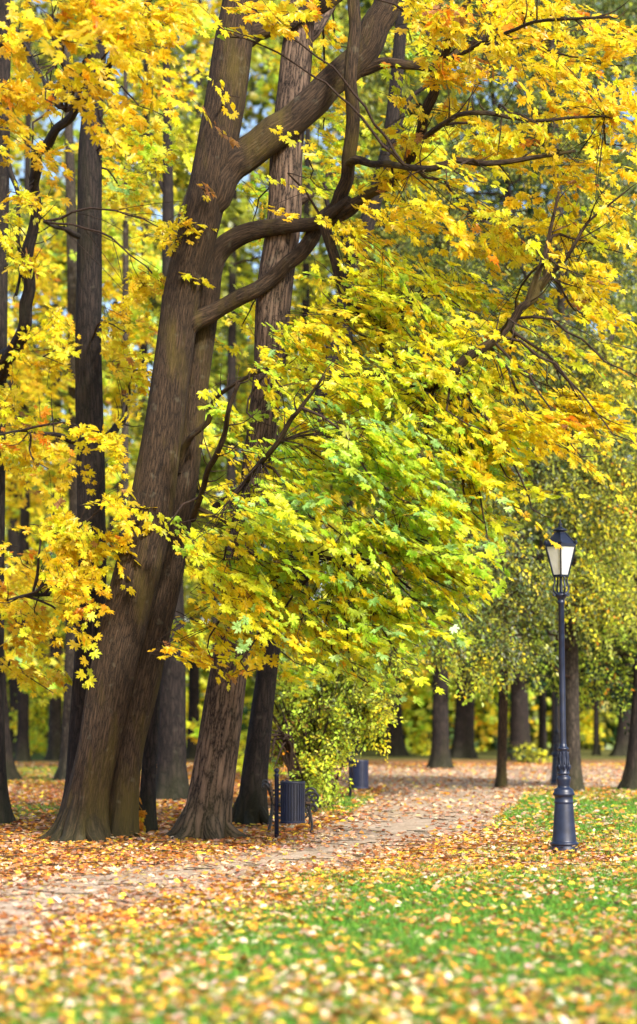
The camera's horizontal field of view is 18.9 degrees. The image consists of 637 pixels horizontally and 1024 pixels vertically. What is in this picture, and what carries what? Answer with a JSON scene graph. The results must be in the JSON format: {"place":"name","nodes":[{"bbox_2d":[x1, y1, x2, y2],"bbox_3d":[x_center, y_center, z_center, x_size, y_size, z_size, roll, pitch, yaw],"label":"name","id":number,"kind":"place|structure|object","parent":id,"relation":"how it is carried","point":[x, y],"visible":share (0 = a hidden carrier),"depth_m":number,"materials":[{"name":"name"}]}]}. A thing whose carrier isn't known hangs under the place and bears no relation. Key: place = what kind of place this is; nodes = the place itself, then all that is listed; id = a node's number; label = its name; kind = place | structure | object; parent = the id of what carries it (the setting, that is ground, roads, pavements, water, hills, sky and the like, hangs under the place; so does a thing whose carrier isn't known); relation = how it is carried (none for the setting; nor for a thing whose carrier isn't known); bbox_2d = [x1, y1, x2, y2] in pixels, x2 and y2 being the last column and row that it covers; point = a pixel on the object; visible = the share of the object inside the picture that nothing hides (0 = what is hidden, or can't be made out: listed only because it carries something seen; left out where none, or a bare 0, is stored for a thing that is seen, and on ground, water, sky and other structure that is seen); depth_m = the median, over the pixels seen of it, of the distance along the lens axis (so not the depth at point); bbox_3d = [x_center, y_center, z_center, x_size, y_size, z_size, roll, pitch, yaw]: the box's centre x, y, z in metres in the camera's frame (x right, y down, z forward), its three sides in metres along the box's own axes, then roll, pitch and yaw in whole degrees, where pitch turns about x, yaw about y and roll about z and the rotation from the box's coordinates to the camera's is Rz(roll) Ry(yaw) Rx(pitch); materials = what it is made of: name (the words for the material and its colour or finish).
{"place":"outdoors","nodes":[
{"label":"outdoors","id":0,"kind":"place"},
{"bbox_2d":[0,788,524,943],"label":"path","id":1,"kind":"structure","parent":0,"point":[404,825],"depth_m":23.43,"materials":[{"name":"beige gravel"}]},
{"bbox_2d":[0,736,636,1023],"bbox_3d":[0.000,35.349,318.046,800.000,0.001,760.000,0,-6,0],"label":"ground","id":2,"kind":"structure","parent":0,"point":[487,756],"depth_m":33.29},
{"bbox_2d":[9,699,46,752],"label":"undergrowth bush","id":3,"kind":"object","parent":2,"relation":"on","point":[39,749],"visible":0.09,"depth_m":84.80,"materials":[{"name":"green plant"}]},
{"bbox_2d":[4,379,68,752],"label":"woodland tree","id":4,"kind":"object","parent":2,"relation":"on","point":[13,536],"visible":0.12,"depth_m":85.54,"materials":[{"name":"yellow plant"}]},
{"bbox_2d":[14,653,62,755],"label":"undergrowth bush","id":5,"kind":"object","parent":2,"relation":"on","point":[35,737],"visible":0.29,"depth_m":79.23,"materials":[{"name":"green plant"}]},
{"bbox_2d":[4,227,75,781],"bbox_3d":[-7.965,-2.286,49.984,3.310,18.657,6.268,1,-6,-10],"label":"woodland tree","id":6,"kind":"object","parent":2,"relation":"on","point":[43,286],"visible":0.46,"depth_m":48.94,"materials":[{"name":"yellow plant"}]},
{"bbox_2d":[5,303,109,759],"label":"woodland tree","id":7,"kind":"object","parent":2,"relation":"on","point":[54,731],"visible":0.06,"depth_m":71.61,"materials":[{"name":"yellow plant"}]},
{"bbox_2d":[5,0,139,761],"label":"woodland tree","id":8,"kind":"object","parent":2,"relation":"on","point":[22,751],"visible":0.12,"depth_m":70.63,"materials":[{"name":"yellow plant"}]},
{"bbox_2d":[4,45,161,780],"bbox_3d":[-6.324,-2.814,48.968,5.612,19.406,7.412,0,-6,0],"label":"woodland tree","id":9,"kind":"object","parent":2,"relation":"on","point":[69,257],"visible":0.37,"depth_m":49.23,"materials":[{"name":"yellow plant"}]},
{"bbox_2d":[56,301,141,585],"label":"woodland tree","id":10,"kind":"object","parent":2,"relation":"on","point":[133,450],"visible":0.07,"depth_m":66.23,"materials":[{"name":"yellow plant"}]},
{"bbox_2d":[0,0,209,824],"bbox_3d":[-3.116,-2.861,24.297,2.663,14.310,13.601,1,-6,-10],"label":"maple tree","id":11,"kind":"object","parent":2,"relation":"on","point":[120,46],"visible":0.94,"depth_m":21.16,"materials":[{"name":"yellow plant"}]},
{"bbox_2d":[4,8,205,699],"bbox_3d":[-7.123,-5.659,59.545,7.924,27.311,9.252,0,-6,0],"label":"woodland tree","id":12,"kind":"object","parent":2,"relation":"on","point":[190,585],"visible":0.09,"depth_m":57.89,"materials":[{"name":"yellow plant"}]},
{"bbox_2d":[0,1,217,817],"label":"maple tree","id":13,"kind":"object","parent":2,"relation":"on","point":[84,538],"visible":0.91,"depth_m":27.70,"materials":[{"name":"yellow plant"}]},
{"bbox_2d":[63,27,161,536],"bbox_3d":[-4.691,-2.820,46.242,3.140,18.885,5.416,0,-6,0],"label":"woodland tree","id":14,"kind":"object","parent":2,"relation":"on","point":[127,227],"visible":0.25,"depth_m":46.77,"materials":[{"name":"yellow plant"}]},
{"bbox_2d":[30,0,264,646],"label":"woodland tree","id":15,"kind":"object","parent":2,"relation":"on","point":[241,281],"visible":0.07,"depth_m":67.09,"materials":[{"name":"yellow plant"}]},
{"bbox_2d":[102,33,232,800],"bbox_3d":[-3.242,-2.302,40.801,2.838,16.693,4.793,0,-6,0],"label":"woodland tree","id":16,"kind":"object","parent":2,"relation":"on","point":[172,781],"visible":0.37,"depth_m":39.23,"materials":[{"name":"yellow plant"}]},
{"bbox_2d":[139,611,215,832],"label":"young tree","id":17,"kind":"object","parent":2,"relation":"on","point":[147,811],"visible":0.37,"depth_m":27.69,"materials":[{"name":"plant"}]},
{"bbox_2d":[186,692,201,740],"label":"undergrowth bush","id":18,"kind":"object","parent":2,"relation":"on","point":[187,709],"visible":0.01,"depth_m":88.44,"materials":[{"name":"yellow plant"}]},
{"bbox_2d":[102,0,300,758],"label":"woodland tree","id":19,"kind":"object","parent":2,"relation":"on","point":[194,688],"visible":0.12,"depth_m":74.80,"materials":[{"name":"yellow plant"}]},
{"bbox_2d":[118,0,346,600],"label":"woodland tree","id":20,"kind":"object","parent":2,"relation":"on","point":[241,215],"visible":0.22,"depth_m":60.44,"materials":[{"name":"yellow plant"}]},
{"bbox_2d":[186,583,281,778],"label":"woodland tree","id":21,"kind":"object","parent":2,"relation":"on","point":[193,726],"visible":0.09,"depth_m":51.96,"materials":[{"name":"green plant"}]},
{"bbox_2d":[158,0,372,842],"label":"maple tree","id":22,"kind":"object","parent":2,"relation":"on","point":[206,813],"visible":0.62,"depth_m":26.54,"materials":[{"name":"brown plant"}]},
{"bbox_2d":[248,681,323,757],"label":"undergrowth bush","id":23,"kind":"object","parent":2,"relation":"on","point":[276,714],"visible":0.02,"depth_m":73.67,"materials":[{"name":"green plant"}]},
{"bbox_2d":[274,768,304,837],"bbox_3d":[-0.367,4.018,26.182,0.381,1.017,0.346,5,-8,-38],"label":"litter bin","id":24,"kind":"object","parent":2,"relation":"on","point":[292,802],"visible":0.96,"depth_m":26.08,"materials":[{"name":"metal"}]},
{"bbox_2d":[262,779,318,832],"bbox_3d":[-0.426,4.361,28.413,0.834,0.726,1.700,0,-6,-1],"label":"park bench","id":25,"kind":"object","parent":2,"relation":"on","point":[308,803],"visible":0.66,"depth_m":27.65,"materials":[{"name":"metal"}]},
{"bbox_2d":[199,37,394,741],"bbox_3d":[-0.351,-5.950,64.875,8.132,29.018,11.027,0,-6,0],"label":"woodland tree","id":26,"kind":"object","parent":2,"relation":"on","point":[266,90],"visible":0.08,"depth_m":64.59,"materials":[{"name":"yellow plant"}]},
{"bbox_2d":[0,809,636,1023],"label":"fallen leaves","id":27,"kind":"object","parent":2,"relation":"on","point":[40,849],"depth_m":15.72,"materials":[{"name":"yellow plant"}]},
{"bbox_2d":[0,845,636,1023],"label":"grass","id":28,"kind":"structure","parent":2,"relation":"on","point":[415,942],"depth_m":13.40,"materials":[{"name":"green plant"}]},
{"bbox_2d":[0,761,636,834],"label":"fallen leaves","id":29,"kind":"object","parent":2,"relation":"on","point":[54,790],"visible":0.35,"depth_m":37.27,"materials":[{"name":"plant"}]},
{"bbox_2d":[4,0,636,752],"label":"distant wood","id":30,"kind":"object","parent":2,"relation":"on","point":[486,726],"visible":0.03,"depth_m":97.47,"materials":[{"name":"green plant"}]},
{"bbox_2d":[37,0,636,843],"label":"maple tree","id":31,"kind":"object","parent":2,"relation":"on","point":[103,786],"visible":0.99,"depth_m":23.50,"materials":[{"name":"yellow plant"}]},
{"bbox_2d":[315,0,636,514],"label":"woodland tree","id":32,"kind":"object","parent":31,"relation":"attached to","point":[369,80],"visible":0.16,"depth_m":56.71,"materials":[{"name":"yellow plant"}]},
{"bbox_2d":[232,1,461,825],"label":"maple tree","id":33,"kind":"object","parent":2,"relation":"on","point":[250,805],"visible":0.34,"depth_m":30.37,"materials":[{"name":"yellow plant"}]},
{"bbox_2d":[269,613,426,809],"bbox_3d":[0.251,3.518,34.254,3.162,3.839,3.211,-3,-7,25],"label":"shrub","id":34,"kind":"object","parent":2,"relation":"on","point":[335,712],"visible":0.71,"depth_m":33.66,"materials":[{"name":"yellow plant"}]},
{"bbox_2d":[226,0,477,761],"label":"woodland tree","id":35,"kind":"object","parent":2,"relation":"on","point":[241,396],"visible":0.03,"depth_m":70.33,"materials":[{"name":"yellow plant"}]},
{"bbox_2d":[323,438,384,752],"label":"woodland tree","id":36,"kind":"object","parent":2,"relation":"on","point":[357,742],"visible":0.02,"depth_m":85.53,"materials":[{"name":"green plant"}]},
{"bbox_2d":[349,752,368,799],"bbox_3d":[0.831,5.306,38.367,0.355,1.017,0.346,-6,-8,43],"label":"litter bin","id":37,"kind":"object","parent":2,"relation":"on","point":[358,773],"visible":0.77,"depth_m":38.24,"materials":[{"name":"metal"}]},
{"bbox_2d":[331,434,445,756],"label":"woodland tree","id":38,"kind":"object","parent":2,"relation":"on","point":[397,744],"visible":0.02,"depth_m":77.78,"materials":[{"name":"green plant"}]},
{"bbox_2d":[402,685,431,749],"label":"undergrowth bush","id":39,"kind":"object","parent":2,"relation":"on","point":[415,718],"visible":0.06,"depth_m":92.32,"materials":[{"name":"green plant"}]},
{"bbox_2d":[406,727,431,754],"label":"undergrowth bush","id":40,"kind":"object","parent":2,"relation":"on","point":[420,747],"visible":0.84,"depth_m":80.72,"materials":[{"name":"yellow plant"}]},
{"bbox_2d":[388,452,488,768],"bbox_3d":[3.985,2.218,60.373,3.853,11.794,7.413,-2,-6,19],"label":"woodland tree","id":41,"kind":"object","parent":2,"relation":"on","point":[440,756],"visible":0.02,"depth_m":60.02,"materials":[{"name":"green plant"}]},
{"bbox_2d":[410,444,495,758],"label":"woodland tree","id":42,"kind":"object","parent":2,"relation":"on","point":[463,745],"visible":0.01,"depth_m":73.90,"materials":[{"name":"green plant"}]},
{"bbox_2d":[326,309,581,787],"bbox_3d":[2.971,0.625,45.154,6.602,11.757,5.579,-3,-7,23],"label":"hornbeam tree","id":43,"kind":"object","parent":2,"relation":"on","point":[501,774],"visible":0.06,"depth_m":44.64,"materials":[{"name":"green plant"}]},
{"bbox_2d":[449,722,480,747],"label":"undergrowth bush","id":44,"kind":"object","parent":2,"relation":"on","point":[451,740],"visible":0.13,"depth_m":85.42,"materials":[{"name":"green plant"}]},
{"bbox_2d":[377,0,636,791],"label":"hornbeam tree","id":45,"kind":"object","parent":2,"relation":"on","point":[549,476],"visible":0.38,"depth_m":41.01,"materials":[{"name":"yellow plant"}]},
{"bbox_2d":[472,441,580,760],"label":"woodland tree","id":46,"kind":"object","parent":2,"relation":"on","point":[519,717],"visible":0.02,"depth_m":70.47,"materials":[{"name":"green plant"}]},
{"bbox_2d":[507,741,551,762],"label":"undergrowth bush","id":47,"kind":"object","parent":2,"relation":"on","point":[523,750],"visible":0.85,"depth_m":67.23,"materials":[{"name":"yellow plant"}]},
{"bbox_2d":[524,410,596,756],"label":"woodland tree","id":48,"kind":"object","parent":2,"relation":"on","point":[542,729],"visible":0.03,"depth_m":76.70,"materials":[{"name":"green plant"}]},
{"bbox_2d":[544,519,578,853],"bbox_3d":[3.010,2.133,23.610,0.433,4.125,0.468,0,-6,0],"label":"street lamp","id":49,"kind":"object","parent":2,"relation":"on","point":[564,830],"visible":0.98,"depth_m":23.54,"materials":[{"name":"metal"}]},
{"bbox_2d":[490,489,636,790],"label":"linden tree","id":50,"kind":"object","parent":2,"relation":"on","point":[623,647],"visible":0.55,"depth_m":43.12,"materials":[{"name":"green plant"}]},
{"bbox_2d":[524,406,617,756],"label":"woodland tree","id":51,"kind":"object","parent":2,"relation":"on","point":[552,723],"visible":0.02,"depth_m":75.33,"materials":[{"name":"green plant"}]},
{"bbox_2d":[579,677,605,749],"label":"undergrowth bush","id":52,"kind":"object","parent":2,"relation":"on","point":[588,730],"visible":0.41,"depth_m":91.87,"materials":[{"name":"yellow plant"}]},
{"bbox_2d":[559,428,635,755],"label":"woodland tree","id":53,"kind":"object","parent":2,"relation":"on","point":[596,750],"visible":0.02,"depth_m":79.42,"materials":[{"name":"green plant"}]},
{"bbox_2d":[578,413,636,755],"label":"woodland tree","id":54,"kind":"object","parent":2,"relation":"on","point":[620,747],"visible":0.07,"depth_m":77.84,"materials":[{"name":"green plant"}]},
{"bbox_2d":[599,695,617,746],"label":"undergrowth bush","id":55,"kind":"object","parent":2,"relation":"on","point":[613,727],"visible":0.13,"depth_m":96.31,"materials":[{"name":"green plant"}]},
{"bbox_2d":[7,766,636,850],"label":"grass","id":56,"kind":"structure","parent":0,"point":[584,826],"depth_m":33.10,"materials":[{"name":"green plant"}]},
{"bbox_2d":[7,0,636,708],"label":"sky","id":57,"kind":"structure","parent":0,"point":[77,123],"materials":[{"name":"white"}]},
{"bbox_2d":[332,766,622,787],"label":"cross path","id":58,"kind":"structure","parent":0,"point":[409,776],"depth_m":51.47,"materials":[{"name":"beige soil"}]},
{"bbox_2d":[546,619,559,784],"bbox_3d":[5.749,4.530,46.280,0.433,4.125,0.468,3,-7,-23],"label":"street lamp","id":59,"kind":"object","parent":58,"relation":"on","point":[554,754],"visible":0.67,"depth_m":46.12,"materials":[{"name":"metal"}]}
]}

